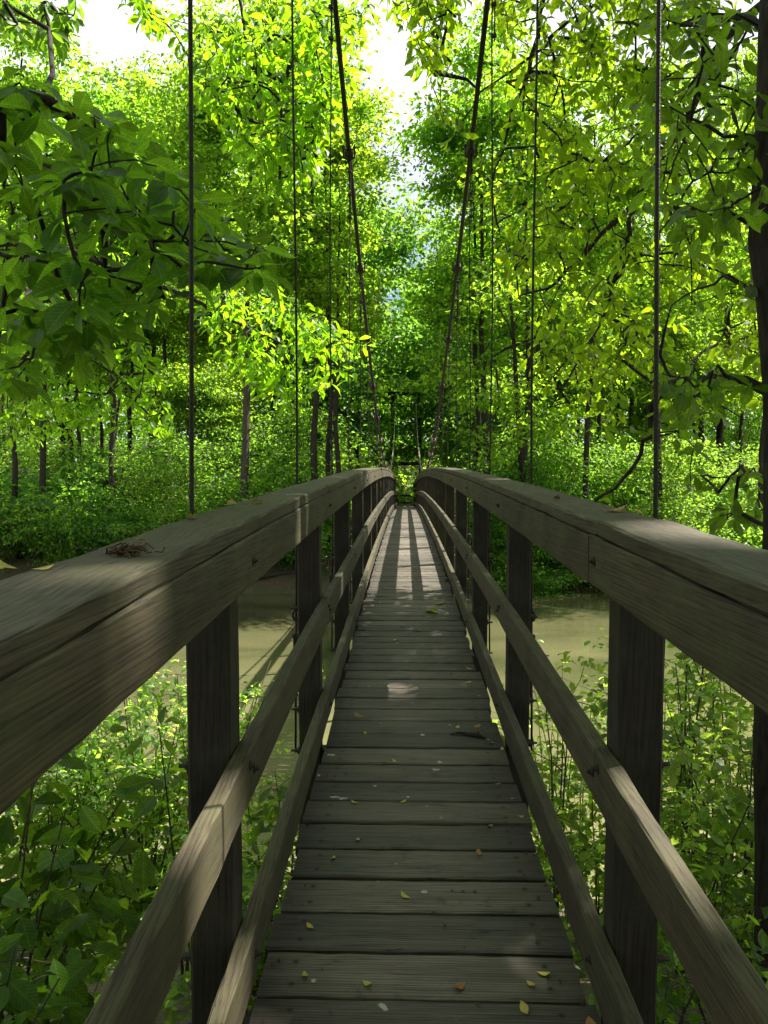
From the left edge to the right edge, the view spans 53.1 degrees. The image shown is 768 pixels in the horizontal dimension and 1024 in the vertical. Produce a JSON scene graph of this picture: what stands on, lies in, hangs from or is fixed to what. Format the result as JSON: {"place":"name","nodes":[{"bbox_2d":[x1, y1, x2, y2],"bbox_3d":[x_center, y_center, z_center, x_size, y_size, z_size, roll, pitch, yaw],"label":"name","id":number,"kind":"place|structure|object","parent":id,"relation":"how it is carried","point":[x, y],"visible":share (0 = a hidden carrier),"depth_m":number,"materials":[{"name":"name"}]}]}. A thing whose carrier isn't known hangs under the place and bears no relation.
{"place":"outdoors","nodes":[
{"label":"outdoors","id":0,"kind":"place"},
{"bbox_2d":[0,589,753,953],"bbox_3d":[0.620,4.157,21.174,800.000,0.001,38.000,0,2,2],"label":"river","id":1,"kind":"structure","parent":0,"point":[562,623],"depth_m":21.23,"materials":[{"name":"liquid"}]},
{"bbox_2d":[0,445,757,1023],"bbox_3d":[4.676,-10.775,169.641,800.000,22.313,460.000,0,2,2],"label":"ground","id":2,"kind":"structure","parent":0,"point":[280,585],"depth_m":34.51,"materials":[{"name":"brown soil"}]},
{"bbox_2d":[0,495,57,561],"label":"shrub","id":3,"kind":"object","parent":2,"relation":"on","point":[12,547],"visible":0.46,"depth_m":35.27,"materials":[{"name":"green plant"}]},
{"bbox_2d":[0,401,73,487],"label":"shrub","id":4,"kind":"object","parent":2,"relation":"on","point":[37,423],"visible":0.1,"depth_m":45.89,"materials":[{"name":"green plant"}]},
{"bbox_2d":[0,65,81,559],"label":"forest tree","id":5,"kind":"object","parent":2,"relation":"on","point":[5,205],"visible":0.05,"depth_m":36.27,"materials":[{"name":"green plant"}]},
{"bbox_2d":[2,501,95,564],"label":"shrub","id":6,"kind":"object","parent":2,"relation":"on","point":[46,528],"visible":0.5,"depth_m":34.35,"materials":[{"name":"green plant"}]},
{"bbox_2d":[0,492,99,566],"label":"shrub","id":7,"kind":"object","parent":2,"relation":"on","point":[24,516],"visible":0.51,"depth_m":34.61,"materials":[{"name":"green plant"}]},
{"bbox_2d":[0,933,100,1023],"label":"spicebush","id":8,"kind":"object","parent":2,"relation":"on","point":[18,995],"visible":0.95,"depth_m":2.65,"materials":[{"name":"green plant"}]},
{"bbox_2d":[0,476,108,556],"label":"shrub","id":9,"kind":"object","parent":2,"relation":"on","point":[30,491],"visible":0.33,"depth_m":35.95,"materials":[{"name":"green plant"}]},
{"bbox_2d":[0,58,129,470],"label":"forest tree","id":10,"kind":"object","parent":2,"relation":"on","point":[97,361],"depth_m":54.16,"materials":[{"name":"green plant"}]},
{"bbox_2d":[0,425,135,510],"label":"shrub","id":11,"kind":"object","parent":2,"relation":"on","point":[53,459],"visible":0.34,"depth_m":39.91,"materials":[{"name":"green plant"}]},
{"bbox_2d":[0,466,136,534],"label":"shrub","id":12,"kind":"object","parent":2,"relation":"on","point":[84,489],"visible":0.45,"depth_m":36.68,"materials":[{"name":"green plant"}]},
{"bbox_2d":[0,0,144,557],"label":"forest tree","id":13,"kind":"object","parent":2,"relation":"on","point":[33,52],"visible":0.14,"depth_m":35.32,"materials":[{"name":"green plant"}]},
{"bbox_2d":[0,715,150,950],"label":"bank shrub","id":14,"kind":"object","parent":2,"relation":"on","point":[77,791],"visible":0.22,"depth_m":8.09,"materials":[{"name":"green plant"}]},
{"bbox_2d":[0,159,154,476],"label":"forest tree","id":15,"kind":"object","parent":2,"relation":"on","point":[62,438],"depth_m":50.91,"materials":[{"name":"green plant"}]},
{"bbox_2d":[23,509,139,558],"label":"shrub","id":16,"kind":"object","parent":2,"relation":"on","point":[98,538],"visible":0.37,"depth_m":34.38,"materials":[{"name":"green plant"}]},
{"bbox_2d":[0,751,187,1023],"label":"spicebush","id":17,"kind":"object","parent":2,"relation":"on","point":[53,874],"visible":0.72,"depth_m":3.33,"materials":[{"name":"green plant"}]},
{"bbox_2d":[34,710,159,934],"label":"bank shrub","id":18,"kind":"object","parent":2,"relation":"on","point":[100,888],"visible":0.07,"depth_m":8.68,"materials":[{"name":"green plant"}]},
{"bbox_2d":[31,78,166,515],"bbox_3d":[-13.233,-9.495,37.584,9.146,23.425,7.658,-2,3,-43],"label":"forest tree","id":19,"kind":"object","parent":2,"relation":"on","point":[106,107],"visible":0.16,"depth_m":37.24,"materials":[{"name":"green plant"}]},
{"bbox_2d":[38,441,168,518],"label":"shrub","id":20,"kind":"object","parent":2,"relation":"on","point":[92,465],"visible":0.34,"depth_m":39.29,"materials":[{"name":"green plant"}]},
{"bbox_2d":[33,505,182,548],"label":"shrub","id":21,"kind":"object","parent":2,"relation":"on","point":[117,524],"visible":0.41,"depth_m":34.65,"materials":[{"name":"green plant"}]},
{"bbox_2d":[59,501,194,546],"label":"shrub","id":22,"kind":"object","parent":2,"relation":"on","point":[127,515],"visible":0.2,"depth_m":35.69,"materials":[{"name":"green plant"}]},
{"bbox_2d":[80,442,186,520],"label":"shrub","id":23,"kind":"object","parent":2,"relation":"on","point":[123,463],"visible":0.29,"depth_m":38.38,"materials":[{"name":"green plant"}]},
{"bbox_2d":[91,224,185,499],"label":"forest tree","id":24,"kind":"object","parent":2,"relation":"on","point":[151,336],"visible":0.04,"depth_m":51.52,"materials":[{"name":"green plant"}]},
{"bbox_2d":[42,659,239,950],"bbox_3d":[-2.830,3.198,8.348,2.521,3.450,2.267,0,2,2],"label":"bank shrub","id":25,"kind":"object","parent":2,"relation":"on","point":[147,832],"visible":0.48,"depth_m":8.32,"materials":[{"name":"green plant"}]},
{"bbox_2d":[0,0,295,410],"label":"shade tree","id":26,"kind":"object","parent":2,"relation":"on","point":[109,204],"visible":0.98,"depth_m":3.21,"materials":[{"name":"green plant"}]},
{"bbox_2d":[115,128,196,504],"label":"forest tree","id":27,"kind":"object","parent":2,"relation":"on","point":[163,336],"visible":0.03,"depth_m":45.88,"materials":[{"name":"green plant"}]},
{"bbox_2d":[74,102,239,499],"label":"forest tree","id":28,"kind":"object","parent":2,"relation":"on","point":[122,261],"depth_m":50.03,"materials":[{"name":"green plant"}]},
{"bbox_2d":[49,49,265,466],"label":"forest tree","id":29,"kind":"object","parent":2,"relation":"on","point":[134,74],"visible":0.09,"depth_m":49.84,"materials":[{"name":"green plant"}]},
{"bbox_2d":[59,424,267,520],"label":"shrub","id":30,"kind":"object","parent":2,"relation":"on","point":[182,451],"visible":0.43,"depth_m":37.61,"materials":[{"name":"green plant"}]},
{"bbox_2d":[94,452,237,537],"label":"shrub","id":31,"kind":"object","parent":2,"relation":"on","point":[169,472],"visible":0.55,"depth_m":35.32,"materials":[{"name":"green plant"}]},
{"bbox_2d":[109,689,258,982],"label":"umbrella sapling","id":32,"kind":"object","parent":2,"relation":"on","point":[132,746],"visible":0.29,"depth_m":5.00,"materials":[{"name":"green plant"}]},
{"bbox_2d":[106,278,274,498],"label":"forest tree","id":33,"kind":"object","parent":2,"relation":"on","point":[180,315],"visible":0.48,"depth_m":42.74,"materials":[{"name":"green plant"}]},
{"bbox_2d":[0,0,386,459],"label":"hickory tree","id":34,"kind":"object","parent":2,"relation":"on","point":[244,43],"visible":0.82,"depth_m":9.16,"materials":[{"name":"green plant"}]},
{"bbox_2d":[120,358,287,503],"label":"shrub","id":35,"kind":"object","parent":2,"relation":"on","point":[216,430],"visible":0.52,"depth_m":41.28,"materials":[{"name":"green plant"}]},
{"bbox_2d":[94,659,325,934],"bbox_3d":[-2.175,3.281,9.047,2.651,3.465,2.312,-2,3,-38],"label":"bank shrub","id":36,"kind":"object","parent":2,"relation":"on","point":[180,690],"visible":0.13,"depth_m":9.00,"materials":[{"name":"green plant"}]},
{"bbox_2d":[145,470,280,521],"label":"shrub","id":37,"kind":"object","parent":2,"relation":"on","point":[221,479],"visible":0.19,"depth_m":38.01,"materials":[{"name":"green plant"}]},
{"bbox_2d":[151,828,298,1013],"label":"bank shrub","id":38,"kind":"object","parent":2,"relation":"on","point":[248,881],"visible":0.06,"depth_m":4.12,"materials":[{"name":"green plant"}]},
{"bbox_2d":[196,386,286,491],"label":"shrub","id":39,"kind":"object","parent":2,"relation":"on","point":[235,459],"visible":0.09,"depth_m":45.19,"materials":[{"name":"green plant"}]},
{"bbox_2d":[114,0,387,500],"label":"forest tree","id":40,"kind":"object","parent":2,"relation":"on","point":[207,137],"visible":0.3,"depth_m":35.71,"materials":[{"name":"green plant"}]},
{"bbox_2d":[241,771,299,896],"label":"shrub","id":41,"kind":"object","parent":2,"relation":"on","point":[259,828],"visible":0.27,"depth_m":5.24,"materials":[{"name":"green plant"}]},
{"bbox_2d":[205,157,347,462],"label":"forest tree","id":42,"kind":"object","parent":2,"relation":"on","point":[286,360],"visible":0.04,"depth_m":48.80,"materials":[{"name":"green plant"}]},
{"bbox_2d":[217,444,350,493],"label":"shrub","id":43,"kind":"object","parent":2,"relation":"on","point":[291,469],"visible":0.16,"depth_m":37.36,"materials":[{"name":"green plant"}]},
{"bbox_2d":[194,397,415,537],"bbox_3d":[-4.940,-2.058,37.960,11.130,7.834,12.416,-2,3,-35],"label":"shrub","id":44,"kind":"object","parent":2,"relation":"on","point":[280,433],"visible":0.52,"depth_m":37.26,"materials":[{"name":"green plant"}]},
{"bbox_2d":[195,445,415,524],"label":"shrub","id":45,"kind":"object","parent":2,"relation":"on","point":[231,474],"visible":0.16,"depth_m":38.54,"materials":[{"name":"green plant"}]},
{"bbox_2d":[224,0,409,479],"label":"forest tree","id":46,"kind":"object","parent":2,"relation":"on","point":[305,255],"visible":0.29,"depth_m":34.26,"materials":[{"name":"green plant"}]},
{"bbox_2d":[258,50,410,555],"bbox_3d":[-2.670,-9.829,36.564,7.657,24.441,8.877,1,3,24],"label":"forest tree","id":47,"kind":"object","parent":2,"relation":"on","point":[306,283],"visible":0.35,"depth_m":34.92,"materials":[{"name":"green plant"}]},
{"bbox_2d":[265,110,413,472],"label":"forest tree","id":48,"kind":"object","parent":2,"relation":"on","point":[337,179],"visible":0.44,"depth_m":35.54,"materials":[{"name":"green plant"}]},
{"bbox_2d":[220,197,463,470],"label":"understorey tree","id":49,"kind":"object","parent":2,"relation":"on","point":[387,254],"visible":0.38,"depth_m":49.02,"materials":[{"name":"green plant"}]},
{"bbox_2d":[285,176,427,466],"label":"forest tree","id":50,"kind":"object","parent":2,"relation":"on","point":[335,195],"visible":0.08,"depth_m":55.14,"materials":[{"name":"green plant"}]},
{"bbox_2d":[0,286,762,465],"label":"distant woodland","id":51,"kind":"object","parent":2,"relation":"on","point":[120,434],"visible":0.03,"depth_m":106.47,"materials":[{"name":"green plant"}]},
{"bbox_2d":[0,0,767,1023],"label":"suspension footbridge","id":52,"kind":"object","parent":2,"relation":"on","point":[90,642],"visible":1,"depth_m":2.19,"materials":[{"name":"brown wood"}]},
{"bbox_2d":[71,542,164,557],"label":"debris clump","id":53,"kind":"object","parent":52,"relation":"on","point":[124,550],"visible":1,"depth_m":1.40,"materials":[{"name":"brown plant"}]},
{"bbox_2d":[0,879,767,1023],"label":"ground cover","id":54,"kind":"object","parent":2,"relation":"on","point":[178,990],"visible":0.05,"depth_m":4.53,"materials":[{"name":"green plant"}]},
{"bbox_2d":[199,448,595,499],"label":"undergrowth","id":55,"kind":"object","parent":2,"relation":"on","point":[406,476],"visible":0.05,"depth_m":79.43,"materials":[{"name":"green plant"}]},
{"bbox_2d":[369,274,433,468],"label":"forest tree","id":56,"kind":"object","parent":2,"relation":"on","point":[396,302],"visible":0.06,"depth_m":70.78,"materials":[{"name":"green plant"}]},
{"bbox_2d":[396,74,550,573],"bbox_3d":[4.333,-8.778,36.247,8.970,23.713,7.616,-2,3,-34],"label":"forest tree","id":57,"kind":"object","parent":2,"relation":"on","point":[442,186],"visible":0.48,"depth_m":35.14,"materials":[{"name":"green plant"}]},
{"bbox_2d":[366,176,597,455],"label":"understorey tree","id":58,"kind":"object","parent":2,"relation":"on","point":[427,408],"visible":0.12,"depth_m":49.96,"materials":[{"name":"green plant"}]},
{"bbox_2d":[374,0,601,522],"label":"forest tree","id":59,"kind":"object","parent":2,"relation":"on","point":[438,134],"visible":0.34,"depth_m":35.27,"materials":[{"name":"green plant"}]},
{"bbox_2d":[414,329,568,471],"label":"understorey tree","id":60,"kind":"object","parent":2,"relation":"on","point":[460,353],"visible":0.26,"depth_m":45.58,"materials":[{"name":"green plant"}]},
{"bbox_2d":[416,355,595,527],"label":"shrub","id":61,"kind":"object","parent":2,"relation":"on","point":[474,409],"visible":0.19,"depth_m":41.05,"materials":[{"name":"green plant"}]},
{"bbox_2d":[454,435,564,565],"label":"shrub","id":62,"kind":"object","parent":2,"relation":"on","point":[507,471],"visible":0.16,"depth_m":35.67,"materials":[{"name":"green plant"}]},
{"bbox_2d":[467,546,564,594],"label":"shrub","id":63,"kind":"object","parent":2,"relation":"on","point":[499,580],"visible":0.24,"depth_m":33.98,"materials":[{"name":"green plant"}]},
{"bbox_2d":[353,52,684,481],"bbox_3d":[6.995,-7.694,34.788,12.962,23.021,14.192,1,4,30],"label":"forest tree","id":64,"kind":"object","parent":2,"relation":"on","point":[515,403],"visible":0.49,"depth_m":32.93,"materials":[{"name":"green plant"}]},
{"bbox_2d":[455,450,589,564],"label":"shrub","id":65,"kind":"object","parent":2,"relation":"on","point":[548,485],"visible":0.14,"depth_m":35.44,"materials":[{"name":"green plant"}]},
{"bbox_2d":[455,458,601,566],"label":"shrub","id":66,"kind":"object","parent":2,"relation":"on","point":[575,495],"visible":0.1,"depth_m":35.37,"materials":[{"name":"green plant"}]},
{"bbox_2d":[496,565,581,597],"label":"shrub","id":67,"kind":"object","parent":2,"relation":"on","point":[538,589],"visible":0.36,"depth_m":33.87,"materials":[{"name":"green plant"}]},
{"bbox_2d":[448,413,630,546],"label":"shrub","id":68,"kind":"object","parent":2,"relation":"on","point":[573,466],"visible":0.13,"depth_m":37.05,"materials":[{"name":"green plant"}]},
{"bbox_2d":[470,434,613,517],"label":"shrub","id":69,"kind":"object","parent":2,"relation":"on","point":[569,453],"visible":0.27,"depth_m":36.82,"materials":[{"name":"green plant"}]},
{"bbox_2d":[483,75,605,480],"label":"forest tree","id":70,"kind":"object","parent":2,"relation":"on","point":[538,318],"depth_m":44.62,"materials":[{"name":"green plant"}]},
{"bbox_2d":[490,677,603,930],"bbox_3d":[1.694,2.888,7.500,1.570,2.569,1.710,1,3,30],"label":"bank shrub","id":71,"kind":"object","parent":2,"relation":"on","point":[547,768],"visible":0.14,"depth_m":7.44,"materials":[{"name":"green plant"}]},
{"bbox_2d":[483,153,618,458],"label":"forest tree","id":72,"kind":"object","parent":2,"relation":"on","point":[559,384],"visible":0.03,"depth_m":48.27,"materials":[{"name":"green plant"}]},
{"bbox_2d":[502,633,606,904],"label":"bank shrub","id":73,"kind":"object","parent":2,"relation":"on","point":[564,749],"visible":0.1,"depth_m":8.49,"materials":[{"name":"green plant"}]},
{"bbox_2d":[532,549,591,594],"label":"shrub","id":74,"kind":"object","parent":2,"relation":"on","point":[557,576],"visible":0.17,"depth_m":34.27,"materials":[{"name":"green plant"}]},
{"bbox_2d":[360,0,767,983],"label":"pawpaw tree","id":75,"kind":"object","parent":2,"relation":"on","point":[686,388],"visible":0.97,"depth_m":3.99,"materials":[{"name":"green plant"}]},
{"bbox_2d":[378,0,762,425],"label":"overhanging tree","id":76,"kind":"object","parent":2,"relation":"on","point":[601,43],"visible":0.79,"depth_m":7.41,"materials":[{"name":"green plant"}]},
{"bbox_2d":[479,45,693,498],"bbox_3d":[9.601,-8.711,35.752,8.789,24.353,7.695,2,3,44],"label":"forest tree","id":77,"kind":"object","parent":2,"relation":"on","point":[592,266],"visible":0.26,"depth_m":34.59,"materials":[{"name":"green plant"}]},
{"bbox_2d":[491,651,714,910],"bbox_3d":[1.591,2.413,6.705,2.397,2.604,2.205,0,2,2],"label":"maple sapling","id":78,"kind":"object","parent":2,"relation":"on","point":[571,820],"visible":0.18,"depth_m":6.48,"materials":[{"name":"green plant"}]},
{"bbox_2d":[537,458,678,515],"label":"shrub","id":79,"kind":"object","parent":2,"relation":"on","point":[625,490],"visible":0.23,"depth_m":37.43,"materials":[{"name":"green plant"}]},
{"bbox_2d":[530,777,699,960],"bbox_3d":[1.605,2.813,6.130,1.919,1.738,1.539,0,2,2],"label":"bank shrub","id":80,"kind":"object","parent":2,"relation":"on","point":[598,888],"visible":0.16,"depth_m":6.15,"materials":[{"name":"green plant"}]},
{"bbox_2d":[594,194,670,502],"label":"forest tree","id":81,"kind":"object","parent":2,"relation":"on","point":[645,238],"visible":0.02,"depth_m":48.28,"materials":[{"name":"green plant"}]},
{"bbox_2d":[545,429,722,519],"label":"shrub","id":82,"kind":"object","parent":2,"relation":"on","point":[611,462],"visible":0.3,"depth_m":37.87,"materials":[{"name":"green plant"}]},
{"bbox_2d":[540,145,728,504],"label":"forest tree","id":83,"kind":"object","parent":2,"relation":"on","point":[700,329],"visible":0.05,"depth_m":46.55,"materials":[{"name":"green plant"}]},
{"bbox_2d":[573,943,711,1023],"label":"bank seedling","id":84,"kind":"object","parent":2,"relation":"on","point":[665,995],"visible":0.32,"depth_m":3.13,"materials":[{"name":"green plant"}]},
{"bbox_2d":[551,440,739,537],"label":"shrub","id":85,"kind":"object","parent":2,"relation":"on","point":[650,479],"visible":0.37,"depth_m":36.19,"materials":[{"name":"green plant"}]},
{"bbox_2d":[552,254,761,491],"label":"forest tree","id":86,"kind":"object","parent":2,"relation":"on","point":[639,385],"visible":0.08,"depth_m":44.64,"materials":[{"name":"green plant"}]},
{"bbox_2d":[569,52,744,518],"bbox_3d":[12.563,-9.116,35.651,7.728,23.845,8.709,-1,3,-26],"label":"forest tree","id":87,"kind":"object","parent":2,"relation":"on","point":[649,279],"visible":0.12,"depth_m":35.62,"materials":[{"name":"green plant"}]},
{"bbox_2d":[566,766,753,976],"bbox_3d":[2.047,2.352,4.753,1.992,1.656,1.815,0,2,2],"label":"bank shrub","id":88,"kind":"object","parent":2,"relation":"on","point":[720,871],"visible":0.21,"depth_m":4.63,"materials":[{"name":"green plant"}]},
{"bbox_2d":[568,638,752,916],"bbox_3d":[2.381,2.356,6.804,1.846,2.737,1.604,-1,3,-26],"label":"bank shrub","id":89,"kind":"object","parent":2,"relation":"on","point":[670,686],"visible":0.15,"depth_m":6.64,"materials":[{"name":"green plant"}]},
{"bbox_2d":[608,195,724,347],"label":"forest tree","id":90,"kind":"object","parent":2,"relation":"on","point":[650,225],"visible":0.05,"depth_m":49.06,"materials":[{"name":"green plant"}]},
{"bbox_2d":[575,492,762,863],"bbox_3d":[2.485,1.635,5.867,2.075,3.582,2.190,1,2,20],"label":"maple sapling","id":91,"kind":"object","parent":2,"relation":"on","point":[595,709],"visible":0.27,"depth_m":5.81,"materials":[{"name":"green plant"}]},
{"bbox_2d":[599,653,753,927],"bbox_3d":[2.439,2.171,5.985,1.563,2.479,1.783,2,3,43],"label":"bank shrub","id":92,"kind":"object","parent":2,"relation":"on","point":[720,696],"visible":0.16,"depth_m":5.92,"materials":[{"name":"green plant"}]},
{"bbox_2d":[615,428,760,542],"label":"shrub","id":93,"kind":"object","parent":2,"relation":"on","point":[679,467],"visible":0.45,"depth_m":35.36,"materials":[{"name":"green plant"}]},
{"bbox_2d":[639,477,754,531],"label":"shrub","id":94,"kind":"object","parent":2,"relation":"on","point":[714,498],"visible":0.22,"depth_m":37.80,"materials":[{"name":"green plant"}]},
{"bbox_2d":[633,122,762,472],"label":"forest tree","id":95,"kind":"object","parent":2,"relation":"on","point":[719,435],"visible":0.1,"depth_m":46.67,"materials":[{"name":"green plant"}]},
{"bbox_2d":[653,189,746,466],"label":"forest tree","id":96,"kind":"object","parent":2,"relation":"on","point":[720,314],"visible":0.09,"depth_m":49.44,"materials":[{"name":"green plant"}]},
{"bbox_2d":[660,675,753,953],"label":"bank shrub","id":97,"kind":"object","parent":2,"relation":"on","point":[729,812],"visible":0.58,"depth_m":4.90,"materials":[{"name":"green plant"}]},
{"bbox_2d":[662,660,752,913],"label":"bank shrub","id":98,"kind":"object","parent":2,"relation":"on","point":[717,705],"visible":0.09,"depth_m":7.13,"materials":[{"name":"green plant"}]},
{"bbox_2d":[658,880,767,1023],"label":"bank seedling","id":99,"kind":"object","parent":2,"relation":"on","point":[752,955],"visible":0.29,"depth_m":3.46,"materials":[{"name":"green plant"}]},
{"bbox_2d":[674,440,760,519],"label":"shrub","id":100,"kind":"object","parent":2,"relation":"on","point":[753,455],"visible":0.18,"depth_m":38.20,"materials":[{"name":"green plant"}]},
{"bbox_2d":[675,390,761,487],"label":"shrub","id":101,"kind":"object","parent":2,"relation":"on","point":[728,435],"visible":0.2,"depth_m":63.85,"materials":[{"name":"green plant"}]},
{"bbox_2d":[686,515,762,548],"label":"shrub","id":102,"kind":"object","parent":2,"relation":"on","point":[747,540],"visible":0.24,"depth_m":34.16,"materials":[{"name":"green plant"}]},
{"bbox_2d":[695,40,762,510],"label":"forest tree","id":103,"kind":"object","parent":2,"relation":"on","point":[746,273],"visible":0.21,"depth_m":35.31,"materials":[{"name":"green plant"}]},
{"bbox_2d":[701,204,756,499],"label":"forest tree","id":104,"kind":"object","parent":2,"relation":"on","point":[740,429],"visible":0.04,"depth_m":54.86,"materials":[{"name":"green plant"}]},
{"bbox_2d":[0,0,762,445],"label":"sky","id":105,"kind":"structure","parent":0,"point":[108,33],"materials":[{"name":"white"}]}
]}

